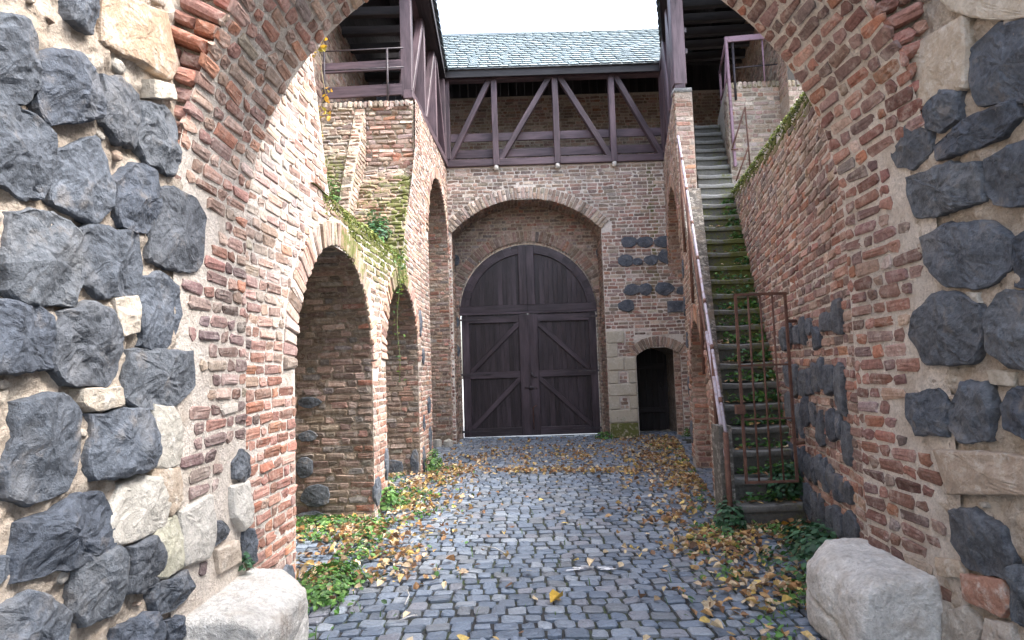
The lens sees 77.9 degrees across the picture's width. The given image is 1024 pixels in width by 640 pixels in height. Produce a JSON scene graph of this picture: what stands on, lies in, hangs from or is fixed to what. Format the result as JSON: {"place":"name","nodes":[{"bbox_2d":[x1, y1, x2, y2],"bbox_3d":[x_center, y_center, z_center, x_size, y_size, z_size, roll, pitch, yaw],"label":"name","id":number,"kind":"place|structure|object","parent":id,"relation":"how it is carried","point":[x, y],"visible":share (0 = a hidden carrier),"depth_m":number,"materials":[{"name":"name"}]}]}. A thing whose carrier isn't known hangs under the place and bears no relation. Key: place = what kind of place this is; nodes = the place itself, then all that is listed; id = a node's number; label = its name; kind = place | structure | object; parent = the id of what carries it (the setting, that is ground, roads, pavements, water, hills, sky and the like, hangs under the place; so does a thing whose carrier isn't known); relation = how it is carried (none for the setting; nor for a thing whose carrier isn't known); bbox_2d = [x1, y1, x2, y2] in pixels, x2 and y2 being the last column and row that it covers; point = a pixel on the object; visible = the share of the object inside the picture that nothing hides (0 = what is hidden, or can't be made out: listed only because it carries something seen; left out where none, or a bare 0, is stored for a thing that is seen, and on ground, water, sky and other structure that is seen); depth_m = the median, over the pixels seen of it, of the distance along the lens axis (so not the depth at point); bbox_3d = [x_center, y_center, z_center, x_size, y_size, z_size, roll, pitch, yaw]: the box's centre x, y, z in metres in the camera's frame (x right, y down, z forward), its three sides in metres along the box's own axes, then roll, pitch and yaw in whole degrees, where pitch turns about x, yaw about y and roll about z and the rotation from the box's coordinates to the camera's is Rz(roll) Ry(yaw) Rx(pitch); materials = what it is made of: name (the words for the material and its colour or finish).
{"place":"outdoors","nodes":[
{"label":"outdoors","id":0,"kind":"place"},
{"bbox_2d":[462,379,597,437],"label":"street","id":1,"kind":"structure","parent":0,"point":[522,435],"depth_m":14.61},
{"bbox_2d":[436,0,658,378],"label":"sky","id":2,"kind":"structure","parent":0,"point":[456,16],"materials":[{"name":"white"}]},
{"bbox_2d":[296,431,826,639],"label":"cobbled pavement","id":3,"kind":"structure","parent":0,"point":[373,628],"depth_m":5.02,"materials":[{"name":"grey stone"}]},
{"bbox_2d":[183,568,308,639],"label":"guard stone","id":4,"kind":"object","parent":3,"relation":"on","point":[259,604],"visible":0.96,"depth_m":3.22,"materials":[{"name":"stone"}]},
{"bbox_2d":[238,551,255,570],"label":"weed plant","id":5,"kind":"object","parent":4,"relation":"on","point":[248,563],"visible":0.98,"depth_m":3.65,"materials":[{"name":"green plant"}]},
{"bbox_2d":[296,514,360,531],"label":"weed plant","id":6,"kind":"object","parent":3,"relation":"on","point":[323,521],"visible":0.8,"depth_m":6.38,"materials":[{"name":"green plant"}]},
{"bbox_2d":[296,561,363,613],"bbox_3d":[-1.365,1.893,4.621,0.530,0.130,0.984,-2,-4,0],"label":"weed plant","id":7,"kind":"object","parent":3,"relation":"on","point":[337,582],"visible":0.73,"depth_m":4.53,"materials":[{"name":"green plant"}]},
{"bbox_2d":[246,54,453,578],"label":"arcade wall","id":8,"kind":"structure","parent":3,"relation":"on","point":[340,419],"depth_m":6.79,"materials":[{"name":"brick"}]},
{"bbox_2d":[312,38,332,140],"bbox_3d":[-1.692,-2.068,5.585,0.216,1.020,0.114,-2,-4,0],"label":"yellow creeper","id":9,"kind":"object","parent":8,"relation":"attached to","point":[322,48],"visible":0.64,"depth_m":5.58,"materials":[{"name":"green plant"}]},
{"bbox_2d":[312,25,376,101],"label":"parapet wall","id":10,"kind":"structure","parent":8,"relation":"on","point":[336,40],"depth_m":11.49,"materials":[{"name":"brick"}]},
{"bbox_2d":[318,99,413,255],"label":"buttress wall","id":11,"kind":"structure","parent":8,"relation":"on","point":[368,148],"depth_m":9.83,"materials":[{"name":"brick"}]},
{"bbox_2d":[327,176,342,205],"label":"ledge plant","id":12,"kind":"object","parent":11,"relation":"on","point":[337,189],"visible":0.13,"depth_m":9.03,"materials":[{"name":"green plant"}]},
{"bbox_2d":[320,47,403,102],"bbox_3d":[-2.396,-3.923,10.137,1.330,0.872,0.036,-2,-4,0],"label":"iron railing","id":13,"kind":"object","parent":11,"relation":"on","point":[387,75],"visible":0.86,"depth_m":10.13,"materials":[{"name":"metal"}]},
{"bbox_2d":[364,207,391,241],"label":"ledge plant","id":14,"kind":"object","parent":11,"relation":"on","point":[371,226],"visible":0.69,"depth_m":8.85,"materials":[{"name":"green plant"}]},
{"bbox_2d":[353,220,398,255],"bbox_3d":[-1.626,-0.940,7.466,0.257,0.163,2.585,-2,-4,1],"label":"ledge plant","id":15,"kind":"object","parent":8,"relation":"on","point":[375,235],"visible":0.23,"depth_m":6.93,"materials":[{"name":"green plant"}]},
{"bbox_2d":[318,0,447,166],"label":"timber gallery","id":16,"kind":"object","parent":8,"relation":"on","point":[418,74],"visible":0.58,"depth_m":11.27,"materials":[{"name":"wood"}]},
{"bbox_2d":[339,0,447,84],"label":"slate roof","id":17,"kind":"structure","parent":16,"relation":"on","point":[428,11],"depth_m":12.56,"materials":[{"name":"brown wood"}]},
{"bbox_2d":[393,251,410,382],"bbox_3d":[-1.443,-0.043,8.211,0.214,1.694,0.493,-2,-4,0],"label":"hanging creeper","id":18,"kind":"object","parent":8,"relation":"hanging from","point":[402,262],"visible":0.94,"depth_m":8.13,"materials":[{"name":"green plant"}]},
{"bbox_2d":[378,484,401,512],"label":"weed plant","id":19,"kind":"object","parent":3,"relation":"on","point":[393,496],"visible":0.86,"depth_m":7.04,"materials":[{"name":"green plant"}]},
{"bbox_2d":[424,448,442,470],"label":"weed plant","id":20,"kind":"object","parent":3,"relation":"on","point":[432,462],"visible":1,"depth_m":9.64,"materials":[{"name":"green plant"}]},
{"bbox_2d":[433,439,441,447],"bbox_3d":[-1.536,2.540,12.998,0.167,0.213,0.153,-5,-5,34],"label":"loose cobble","id":21,"kind":"object","parent":3,"relation":"on","point":[437,443],"visible":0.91,"depth_m":12.94,"materials":[{"name":"stone"}]},
{"bbox_2d":[443,439,452,446],"bbox_3d":[-1.300,2.533,12.948,0.197,0.204,0.181,-2,-4,0],"label":"loose cobble","id":22,"kind":"object","parent":3,"relation":"on","point":[447,442],"visible":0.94,"depth_m":12.88,"materials":[{"name":"stone"}]},
{"bbox_2d":[0,0,1023,639],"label":"stone gateway","id":23,"kind":"object","parent":3,"relation":"on","point":[132,134],"visible":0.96,"depth_m":2.83,"materials":[{"name":"brick"}]},
{"bbox_2d":[549,589,562,602],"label":"fallen leaf","id":24,"kind":"object","parent":3,"relation":"on","point":[554,595],"visible":1,"depth_m":4.13,"materials":[{"name":"yellow plant"}]},
{"bbox_2d":[296,434,817,639],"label":"leaf litter","id":25,"kind":"object","parent":3,"relation":"on","point":[688,478],"visible":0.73,"depth_m":5.85,"materials":[{"name":"plant"}]},
{"bbox_2d":[701,600,715,607],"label":"fallen leaf","id":26,"kind":"object","parent":25,"relation":"on","point":[705,603],"visible":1,"depth_m":3.93,"materials":[{"name":"beige plant"}]},
{"bbox_2d":[296,434,819,639],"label":"ground weeds","id":27,"kind":"object","parent":3,"relation":"on","point":[360,545],"visible":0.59,"depth_m":5.35,"materials":[{"name":"green plant"}]},
{"bbox_2d":[587,557,594,565],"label":"fallen leaf","id":28,"kind":"object","parent":3,"relation":"on","point":[589,561],"visible":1,"depth_m":4.88,"materials":[{"name":"beige plant"}]},
{"bbox_2d":[568,565,615,569],"bbox_3d":[0.597,1.884,4.819,0.389,0.004,0.132,-2,-4,0],"label":"paint streak","id":29,"kind":"object","parent":3,"relation":"on","point":[605,567],"visible":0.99,"depth_m":4.82,"materials":[{"name":"white paint"}]},
{"bbox_2d":[595,431,614,439],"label":"weed plant","id":30,"kind":"object","parent":3,"relation":"on","point":[601,435],"visible":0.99,"depth_m":13.25,"materials":[{"name":"green plant"}]},
{"bbox_2d":[681,428,690,436],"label":"weed plant","id":31,"kind":"object","parent":3,"relation":"on","point":[686,430],"visible":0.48,"depth_m":13.12,"materials":[{"name":"green plant"}]},
{"bbox_2d":[713,496,746,532],"bbox_3d":[1.986,1.776,5.797,0.315,0.320,0.373,-2,-4,0],"label":"ivy plant","id":32,"kind":"object","parent":3,"relation":"on","point":[725,513],"visible":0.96,"depth_m":5.70,"materials":[{"name":"green plant"}]},
{"bbox_2d":[759,518,836,584],"bbox_3d":[2.258,1.710,4.802,0.756,0.270,1.288,-6,-6,41],"label":"ivy plant","id":33,"kind":"object","parent":3,"relation":"on","point":[811,545],"visible":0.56,"depth_m":4.87,"materials":[{"name":"green plant"}]},
{"bbox_2d":[731,91,867,539],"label":"court wall","id":34,"kind":"structure","parent":3,"relation":"on","point":[786,190],"depth_m":5.28,"materials":[{"name":"brick"}]},
{"bbox_2d":[718,80,802,185],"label":"landing wall","id":35,"kind":"structure","parent":34,"relation":"on","point":[759,101],"depth_m":10.59,"materials":[{"name":"brick"}]},
{"bbox_2d":[731,107,750,180],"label":"handrail","id":36,"kind":"structure","parent":35,"relation":"attached to","point":[747,150],"depth_m":10.45,"materials":[{"name":"metal"}]},
{"bbox_2d":[719,34,777,166],"bbox_3d":[4.091,-3.633,11.075,0.983,2.270,1.092,-2,-4,0],"label":"stair railing","id":37,"kind":"object","parent":35,"relation":"on","point":[738,38],"visible":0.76,"depth_m":10.62,"materials":[{"name":"paint"}]},
{"bbox_2d":[733,292,805,483],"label":"iron gate","id":38,"kind":"structure","parent":34,"relation":"attached to","point":[740,409],"depth_m":5.71,"materials":[{"name":"brown metal"}]},
{"bbox_2d":[806,538,942,639],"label":"guard stone","id":39,"kind":"object","parent":3,"relation":"on","point":[860,589],"visible":0.95,"depth_m":3.20,"materials":[{"name":"stone"}]},
{"bbox_2d":[550,434,595,435],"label":"ground","id":40,"kind":"structure","parent":0,"point":[572,435],"depth_m":15.27,"materials":[{"name":"soil"}]},
{"bbox_2d":[446,161,690,444],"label":"gate wall","id":41,"kind":"structure","parent":40,"relation":"on","point":[602,226],"depth_m":13.73,"materials":[{"name":"brick"}]},
{"bbox_2d":[459,245,601,436],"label":"wooden gate","id":42,"kind":"structure","parent":41,"relation":"attached to","point":[527,314],"depth_m":14.31,"materials":[{"name":"brown wood"}]},
{"bbox_2d":[445,71,663,170],"bbox_3d":[0.807,-4.315,14.759,7.900,2.210,2.012,-2,-4,0],"label":"timber gallery","id":43,"kind":"object","parent":41,"relation":"on","point":[653,148],"visible":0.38,"depth_m":13.82,"materials":[{"name":"wood"}]},
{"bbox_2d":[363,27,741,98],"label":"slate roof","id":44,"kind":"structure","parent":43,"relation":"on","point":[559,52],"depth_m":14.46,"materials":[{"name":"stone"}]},
{"bbox_2d":[376,64,730,159],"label":"walkway wall","id":45,"kind":"structure","parent":43,"relation":"on","point":[702,82],"depth_m":15.72,"materials":[{"name":"wood"}]},
{"bbox_2d":[636,349,670,432],"bbox_3d":[3.136,1.627,14.410,0.920,1.940,0.500,-2,-4,0],"label":"wooden door","id":46,"kind":"structure","parent":41,"relation":"attached to","point":[652,385],"depth_m":14.61,"materials":[{"name":"wood"}]},
{"bbox_2d":[636,349,669,429],"bbox_3d":[3.135,1.600,14.637,0.920,1.850,0.052,-2,-4,0],"label":"door leaf","id":47,"kind":"structure","parent":46,"relation":"in","point":[650,392],"depth_m":14.61,"materials":[{"name":"black wood"}]},
{"bbox_2d":[730,21,789,120],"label":"parapet wall","id":48,"kind":"structure","parent":41,"relation":"on","point":[753,57],"depth_m":11.54,"materials":[{"name":"brick"}]},
{"bbox_2d":[663,87,742,523],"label":"stair flank wall","id":49,"kind":"structure","parent":40,"relation":"on","point":[706,433],"depth_m":9.41,"materials":[{"name":"brick"}]},
{"bbox_2d":[677,135,733,527],"bbox_3d":[2.231,-0.333,7.560,0.051,5.045,3.346,-3,-4,11],"label":"handrail","id":50,"kind":"object","parent":49,"relation":"attached to","point":[719,415],"visible":0.95,"depth_m":7.25,"materials":[{"name":"paint"}]},
{"bbox_2d":[659,0,753,154],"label":"timber gallery","id":51,"kind":"object","parent":49,"relation":"on","point":[675,54],"visible":0.5,"depth_m":11.80,"materials":[{"name":"wood"}]},
{"bbox_2d":[656,0,796,80],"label":"slate roof","id":52,"kind":"structure","parent":51,"relation":"on","point":[661,5],"depth_m":13.10,"materials":[{"name":"black wood"}]},
{"bbox_2d":[694,125,806,526],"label":"stone staircase","id":53,"kind":"structure","parent":40,"relation":"on","point":[715,183],"depth_m":7.68,"materials":[{"name":"grey stone"}]},
{"bbox_2d":[721,197,734,203],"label":"step weed","id":54,"kind":"object","parent":53,"relation":"on","point":[727,202],"visible":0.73,"depth_m":9.83,"materials":[{"name":"green plant"}]},
{"bbox_2d":[723,206,737,214],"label":"step weed","id":55,"kind":"object","parent":53,"relation":"on","point":[732,212],"visible":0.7,"depth_m":9.59,"materials":[{"name":"green plant"}]},
{"bbox_2d":[713,269,752,279],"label":"step weed","id":56,"kind":"object","parent":53,"relation":"on","point":[732,276],"visible":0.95,"depth_m":8.48,"materials":[{"name":"green plant"}]},
{"bbox_2d":[725,217,740,226],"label":"step weed","id":57,"kind":"object","parent":53,"relation":"on","point":[737,222],"visible":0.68,"depth_m":9.37,"materials":[{"name":"green plant"}]},
{"bbox_2d":[728,230,742,238],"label":"step weed","id":58,"kind":"object","parent":53,"relation":"on","point":[734,235],"visible":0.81,"depth_m":9.14,"materials":[{"name":"green plant"}]},
{"bbox_2d":[716,280,755,293],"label":"step weed","id":59,"kind":"object","parent":53,"relation":"on","point":[732,287],"visible":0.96,"depth_m":8.24,"materials":[{"name":"green plant"}]},
{"bbox_2d":[717,297,758,309],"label":"step weed","id":60,"kind":"object","parent":53,"relation":"on","point":[753,304],"visible":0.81,"depth_m":8.01,"materials":[{"name":"green plant"}]},
{"bbox_2d":[730,242,745,251],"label":"step weed","id":61,"kind":"object","parent":53,"relation":"on","point":[736,249],"visible":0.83,"depth_m":8.91,"materials":[{"name":"green plant"}]},
{"bbox_2d":[719,313,762,325],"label":"step weed","id":62,"kind":"object","parent":53,"relation":"on","point":[752,321],"visible":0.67,"depth_m":7.80,"materials":[{"name":"green plant"}]},
{"bbox_2d":[733,256,749,264],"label":"step weed","id":63,"kind":"object","parent":53,"relation":"on","point":[742,263],"visible":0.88,"depth_m":8.70,"materials":[{"name":"green plant"}]},
{"bbox_2d":[721,329,766,343],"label":"step weed","id":64,"kind":"object","parent":53,"relation":"on","point":[744,341],"visible":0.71,"depth_m":7.56,"materials":[{"name":"green plant"}]},
{"bbox_2d":[723,348,771,361],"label":"step weed","id":65,"kind":"object","parent":53,"relation":"on","point":[767,357],"visible":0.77,"depth_m":7.33,"materials":[{"name":"green plant"}]},
{"bbox_2d":[725,369,775,381],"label":"step weed","id":66,"kind":"object","parent":53,"relation":"on","point":[760,376],"visible":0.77,"depth_m":7.11,"materials":[{"name":"green plant"}]},
{"bbox_2d":[707,225,800,503],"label":"fallen leaves","id":67,"kind":"object","parent":53,"relation":"on","point":[740,447],"visible":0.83,"depth_m":6.88,"materials":[{"name":"brown plant"}]},
{"bbox_2d":[728,386,780,403],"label":"step weed","id":68,"kind":"object","parent":53,"relation":"on","point":[760,396],"visible":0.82,"depth_m":6.88,"materials":[{"name":"green plant"}]},
{"bbox_2d":[730,405,786,425],"bbox_3d":[2.602,1.008,6.694,0.615,0.213,0.232,-2,-4,0],"label":"step weed","id":69,"kind":"object","parent":53,"relation":"on","point":[774,421],"visible":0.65,"depth_m":6.67,"materials":[{"name":"green plant"}]},
{"bbox_2d":[734,432,790,447],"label":"step weed","id":70,"kind":"object","parent":53,"relation":"on","point":[778,445],"visible":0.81,"depth_m":6.44,"materials":[{"name":"green plant"}]},
{"bbox_2d":[736,459,793,474],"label":"step weed","id":71,"kind":"object","parent":53,"relation":"on","point":[755,469],"visible":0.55,"depth_m":6.21,"materials":[{"name":"green plant"}]},
{"bbox_2d":[740,485,799,502],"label":"step weed","id":72,"kind":"object","parent":53,"relation":"on","point":[774,495],"visible":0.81,"depth_m":5.97,"materials":[{"name":"green plant"}]},
{"bbox_2d":[765,460,803,496],"bbox_3d":[2.628,1.505,6.040,0.437,0.343,0.316,-2,-4,0],"label":"ivy plant","id":73,"kind":"object","parent":53,"relation":"on","point":[790,489],"visible":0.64,"depth_m":5.96,"materials":[{"name":"green plant"}]}
]}

